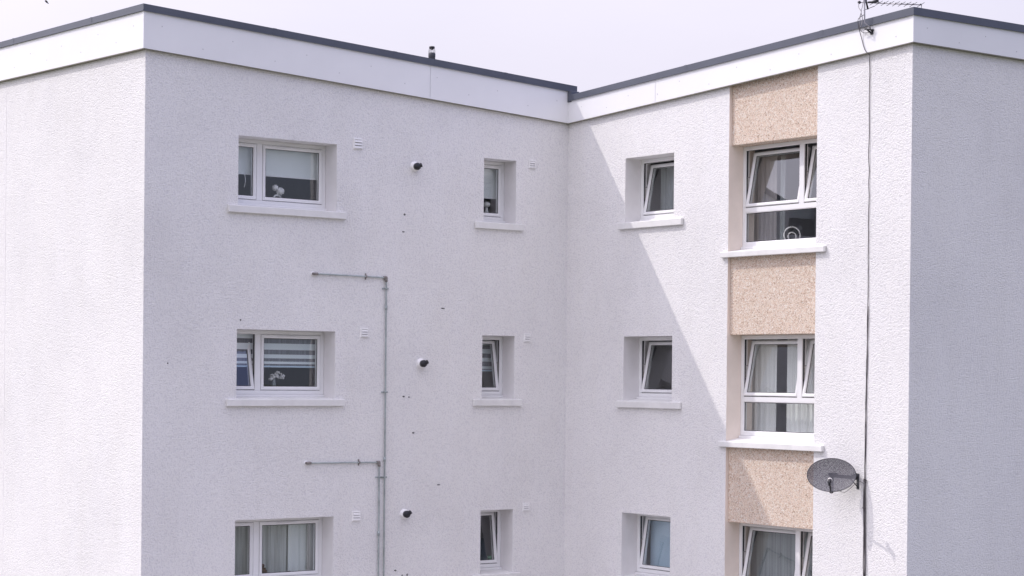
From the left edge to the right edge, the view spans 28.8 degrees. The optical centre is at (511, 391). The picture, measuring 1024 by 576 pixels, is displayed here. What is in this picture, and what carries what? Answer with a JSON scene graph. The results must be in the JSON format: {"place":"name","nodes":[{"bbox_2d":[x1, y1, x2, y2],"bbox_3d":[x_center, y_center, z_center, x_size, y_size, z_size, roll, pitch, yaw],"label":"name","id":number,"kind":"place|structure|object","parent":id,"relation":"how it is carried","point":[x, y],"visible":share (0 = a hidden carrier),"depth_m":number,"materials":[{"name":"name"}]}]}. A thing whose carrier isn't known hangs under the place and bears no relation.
{"place":"outdoors","nodes":[
{"label":"outdoors","id":0,"kind":"place"},
{"bbox_2d":[262,564,266,572],"bbox_3d":[-3.509,2.552,28.202,0.102,0.234,0.110,1,0,-4],"label":"brown figurine","id":1,"kind":"object","parent":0,"point":[264,570],"visible":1,"depth_m":28.17,"materials":[{"name":"ceramic"}]},
{"bbox_2d":[484,202,489,212],"bbox_3d":[-0.389,-2.754,30.518,0.120,0.290,0.120,0,1,-37],"label":"vase of blooms","id":2,"kind":"object","parent":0,"point":[486,205],"visible":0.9,"depth_m":30.49,"materials":[{"name":"white ceramic"}]},
{"bbox_2d":[0,0,1023,91],"label":"sky","id":3,"kind":"structure","parent":0,"point":[586,45],"materials":[{"name":"white"}]},
{"label":"ground","id":4,"kind":"structure","parent":0,"visible":0},
{"bbox_2d":[0,3,1023,575],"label":"apartment block","id":5,"kind":"structure","parent":4,"relation":"on","point":[156,257],"depth_m":28.06,"materials":[{"name":"paint"}]},
{"bbox_2d":[235,524,312,574],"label":"net curtain","id":6,"kind":"object","parent":5,"relation":"hanging from","point":[274,548],"visible":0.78,"depth_m":28.38,"materials":[{"name":"white fabric"}]},
{"bbox_2d":[237,334,314,367],"bbox_3d":[-3.399,-0.584,28.201,1.550,0.494,0.014,0,1,-37],"label":"striped blind","id":7,"kind":"object","parent":5,"relation":"attached to","point":[291,353],"visible":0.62,"depth_m":28.31,"materials":[{"name":"fabric"}]},
{"bbox_2d":[268,371,284,385],"bbox_3d":[-3.342,-0.130,28.316,0.278,0.329,0.134,0,1,-37],"label":"flower ornament","id":8,"kind":"object","parent":5,"relation":"on","point":[275,375],"visible":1,"depth_m":28.30,"materials":[{"name":"white ceramic"}]},
{"bbox_2d":[238,147,316,186],"bbox_3d":[-3.380,-3.174,28.192,1.550,0.652,0.059,0,1,-37],"label":"roller blind","id":9,"kind":"object","parent":5,"relation":"attached to","point":[291,164],"visible":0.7,"depth_m":28.29,"materials":[{"name":"fabric"}]},
{"bbox_2d":[272,185,283,197],"bbox_3d":[-3.316,-2.776,28.279,0.188,0.300,0.120,0,1,-37],"label":"figurine","id":10,"kind":"object","parent":5,"relation":"on","point":[279,191],"visible":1,"depth_m":28.25,"materials":[{"name":"white ceramic"}]},
{"bbox_2d":[235,517,321,575],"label":"window","id":11,"kind":"structure","parent":5,"relation":"in","point":[254,548],"depth_m":28.08,"materials":[{"name":"white plastic"}]},
{"bbox_2d":[226,330,344,405],"bbox_3d":[-3.329,-0.324,28.087,1.895,1.059,0.672,0,1,-37],"label":"window","id":12,"kind":"structure","parent":5,"relation":"in","point":[254,394],"depth_m":28.00,"materials":[{"name":"white plastic"}]},
{"bbox_2d":[228,138,346,218],"bbox_3d":[-3.302,-2.980,28.068,1.895,1.059,0.672,0,1,-37],"label":"window","id":13,"kind":"structure","parent":5,"relation":"in","point":[257,202],"depth_m":27.97,"materials":[{"name":"white plastic"}]},
{"bbox_2d":[288,524,305,570],"bbox_3d":[-3.081,2.228,28.584,0.300,0.820,0.016,0,1,-37],"label":"curtain panel","id":14,"kind":"object","parent":5,"relation":"attached to","point":[296,547],"visible":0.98,"depth_m":28.58,"materials":[{"name":"fabric"}]},
{"bbox_2d":[304,459,381,575],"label":"gas pipe","id":15,"kind":"object","parent":5,"relation":"attached to","point":[306,463],"visible":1,"depth_m":28.78,"materials":[{"name":"grey metal"}]},
{"bbox_2d":[310,271,388,575],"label":"gas pipe","id":16,"kind":"object","parent":5,"relation":"attached to","point":[312,273],"visible":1,"depth_m":28.83,"materials":[{"name":"grey metal"}]},
{"bbox_2d":[352,511,360,520],"bbox_3d":[-2.228,1.790,28.581,0.140,0.140,0.034,0,1,-37],"label":"wall vent","id":17,"kind":"object","parent":5,"relation":"attached to","point":[356,515],"depth_m":28.57,"materials":[{"name":"white plastic"}]},
{"bbox_2d":[353,138,362,149],"bbox_3d":[-2.198,-3.535,28.526,0.150,0.150,0.034,0,1,-37],"label":"wall vent","id":18,"kind":"object","parent":5,"relation":"attached to","point":[357,143],"depth_m":28.51,"materials":[{"name":"white plastic"}]},
{"bbox_2d":[360,328,367,337],"bbox_3d":[-2.116,-0.836,28.627,0.130,0.130,0.034,0,1,-37],"label":"wall vent","id":19,"kind":"object","parent":5,"relation":"attached to","point":[363,332],"depth_m":28.62,"materials":[{"name":"white plastic"}]},
{"bbox_2d":[400,509,411,518],"bbox_3d":[-1.535,1.790,29.040,0.147,0.147,0.142,0,1,-37],"label":"boiler flue","id":20,"kind":"object","parent":5,"relation":"attached to","point":[405,513],"visible":1,"depth_m":29.02,"materials":[{"name":"white plastic"}]},
{"bbox_2d":[410,162,422,171],"bbox_3d":[-1.383,-3.276,29.082,0.148,0.147,0.140,0,1,-37],"label":"boiler flue","id":21,"kind":"object","parent":5,"relation":"attached to","point":[415,166],"visible":1,"depth_m":29.06,"materials":[{"name":"white plastic"}]},
{"bbox_2d":[416,359,428,368],"bbox_3d":[-1.298,-0.404,29.187,0.147,0.147,0.144,0,1,-37],"label":"boiler flue","id":22,"kind":"object","parent":5,"relation":"attached to","point":[421,363],"visible":1,"depth_m":29.17,"materials":[{"name":"white plastic"}]},
{"bbox_2d":[428,46,434,58],"bbox_3d":[-1.228,-4.849,30.515,0.110,0.852,0.110,0,1,-37],"label":"roof vent","id":23,"kind":"object","parent":5,"relation":"on","point":[431,55],"visible":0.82,"depth_m":30.47,"materials":[{"name":"grey plastic"}]},
{"bbox_2d":[482,340,491,370],"bbox_3d":[-0.542,-0.562,30.549,0.580,0.514,0.014,0,1,-37],"label":"striped blind","id":24,"kind":"object","parent":5,"relation":"attached to","point":[486,360],"visible":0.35,"depth_m":30.66,"materials":[{"name":"fabric"}]},
{"bbox_2d":[484,168,495,198],"bbox_3d":[-0.454,-3.214,30.448,0.580,0.544,0.046,0,1,-37],"label":"roller blind","id":25,"kind":"object","parent":5,"relation":"attached to","point":[489,183],"visible":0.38,"depth_m":30.51,"materials":[{"name":"fabric"}]},
{"bbox_2d":[471,510,520,575],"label":"window","id":26,"kind":"structure","parent":5,"relation":"in","point":[490,567],"depth_m":30.50,"materials":[{"name":"white plastic"}]},
{"bbox_2d":[473,336,521,405],"bbox_3d":[-0.397,-0.310,30.315,0.904,1.059,0.672,0,1,-37],"label":"window","id":27,"kind":"structure","parent":5,"relation":"in","point":[491,396],"depth_m":30.44,"materials":[{"name":"white plastic"}]},
{"bbox_2d":[475,161,523,230],"bbox_3d":[-0.370,-2.967,30.296,0.904,1.059,0.672,0,1,-37],"label":"window","id":28,"kind":"structure","parent":5,"relation":"in","point":[491,220],"depth_m":30.39,"materials":[{"name":"white plastic"}]},
{"bbox_2d":[522,503,529,510],"bbox_3d":[0.215,1.766,30.437,0.125,0.125,0.034,0,1,-37],"label":"wall vent","id":29,"kind":"object","parent":5,"relation":"attached to","point":[525,506],"depth_m":30.42,"materials":[{"name":"white plastic"}]},
{"bbox_2d":[524,334,530,341],"bbox_3d":[0.234,-0.813,30.413,0.125,0.125,0.034,0,1,-37],"label":"wall vent","id":30,"kind":"object","parent":5,"relation":"attached to","point":[527,337],"depth_m":30.41,"materials":[{"name":"white plastic"}]},
{"bbox_2d":[528,160,535,168],"bbox_3d":[0.309,-3.458,30.431,0.125,0.125,0.034,0,1,-37],"label":"wall vent","id":31,"kind":"object","parent":5,"relation":"attached to","point":[532,164],"depth_m":30.43,"materials":[{"name":"white plastic"}]},
{"bbox_2d":[626,514,669,575],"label":"window","id":32,"kind":"structure","parent":5,"relation":"in","point":[643,569],"depth_m":29.95,"materials":[{"name":"white plastic"}]},
{"bbox_2d":[616,337,680,408],"bbox_3d":[2.251,-0.278,29.506,0.672,1.059,1.416,0,1,-37],"label":"window","id":33,"kind":"structure","parent":5,"relation":"in","point":[648,398],"depth_m":29.74,"materials":[{"name":"white plastic"}]},
{"bbox_2d":[618,156,682,229],"bbox_3d":[2.278,-2.935,29.487,0.672,1.059,1.416,0,1,-37],"label":"window","id":34,"kind":"structure","parent":5,"relation":"in","point":[659,218],"depth_m":29.76,"materials":[{"name":"white plastic"}]},
{"bbox_2d":[650,520,669,566],"bbox_3d":[2.429,2.274,29.744,0.046,0.882,1.060,0,1,-37],"label":"roller blind","id":35,"kind":"object","parent":5,"relation":"attached to","point":[660,545],"visible":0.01,"depth_m":29.97,"materials":[{"name":"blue fabric"}]},
{"bbox_2d":[661,167,673,209],"bbox_3d":[2.351,-3.013,29.946,0.052,0.820,0.320,0,1,-37],"label":"side curtain","id":36,"kind":"object","parent":5,"relation":"hanging from","point":[667,187],"visible":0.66,"depth_m":29.97,"materials":[{"name":"white fabric"}]},
{"bbox_2d":[752,339,776,430],"bbox_3d":[3.562,-0.081,28.234,0.040,1.340,0.540,0,1,-37],"label":"net curtain","id":37,"kind":"object","parent":5,"relation":"hanging from","point":[764,378],"visible":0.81,"depth_m":28.21,"materials":[{"name":"white fabric"}]},
{"bbox_2d":[757,149,776,240],"bbox_3d":[3.619,-2.738,28.276,0.055,1.340,0.380,0,1,-37],"label":"taupe curtain","id":38,"kind":"object","parent":5,"relation":"hanging from","point":[767,192],"visible":0.89,"depth_m":28.27,"materials":[{"name":"grey fabric"}]},
{"bbox_2d":[718,334,823,451],"bbox_3d":[3.776,0.009,27.494,0.675,1.571,2.009,0,1,-37],"label":"window","id":39,"kind":"structure","parent":5,"relation":"in","point":[777,440],"depth_m":27.55,"materials":[{"name":"white plastic"}]},
{"bbox_2d":[720,138,825,257],"bbox_3d":[3.803,-2.648,27.476,0.675,1.571,2.009,0,1,-37],"label":"window","id":40,"kind":"structure","parent":5,"relation":"in","point":[804,200],"depth_m":27.55,"materials":[{"name":"white plastic"}]},
{"bbox_2d":[739,523,812,575],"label":"window","id":41,"kind":"structure","parent":5,"relation":"in","point":[801,569],"depth_m":27.65,"materials":[{"name":"white plastic"}]},
{"bbox_2d":[750,531,812,575],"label":"net curtain","id":42,"kind":"object","parent":5,"relation":"hanging from","point":[767,555],"visible":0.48,"depth_m":28.11,"materials":[{"name":"white fabric"}]},
{"bbox_2d":[780,148,785,238],"bbox_3d":[3.801,-2.734,27.999,0.026,1.340,0.100,0,0,-31],"label":"net curtain","id":43,"kind":"object","parent":5,"relation":"hanging from","point":[782,192],"visible":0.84,"depth_m":28.00,"materials":[{"name":"white fabric"}]},
{"bbox_2d":[783,226,800,238],"bbox_3d":[3.876,-2.163,27.620,0.212,0.242,0.126,1,0,29],"label":"ring sculpture","id":44,"kind":"object","parent":5,"relation":"on","point":[792,232],"visible":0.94,"depth_m":27.61,"materials":[{"name":"white ceramic"}]},
{"bbox_2d":[786,339,814,432],"bbox_3d":[4.162,-0.070,27.446,0.042,1.340,1.040,0,1,-37],"label":"net curtain","id":45,"kind":"object","parent":5,"relation":"hanging from","point":[800,417],"visible":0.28,"depth_m":27.73,"materials":[{"name":"white fabric"}]},
{"bbox_2d":[807,458,864,493],"bbox_3d":[4.218,1.106,25.992,0.596,0.466,0.481,0,0,-28],"label":"satellite dish","id":46,"kind":"object","parent":5,"relation":"attached to","point":[845,476],"visible":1,"depth_m":26.02,"materials":[{"name":"grey metal"}]},
{"bbox_2d":[858,15,869,575],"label":"aerial cable","id":47,"kind":"object","parent":5,"relation":"attached to","point":[867,302],"visible":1,"depth_m":25.91,"materials":[{"name":"black rubber"}]},
{"bbox_2d":[862,479,866,575],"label":"cable bundle","id":48,"kind":"object","parent":5,"relation":"attached to","point":[865,480],"visible":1,"depth_m":25.92,"materials":[{"name":"black rubber"}]},
{"bbox_2d":[858,0,924,34],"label":"tv aerial","id":49,"kind":"object","parent":5,"relation":"attached to","point":[876,2],"visible":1,"depth_m":25.85,"materials":[{"name":"metal"}]}
]}

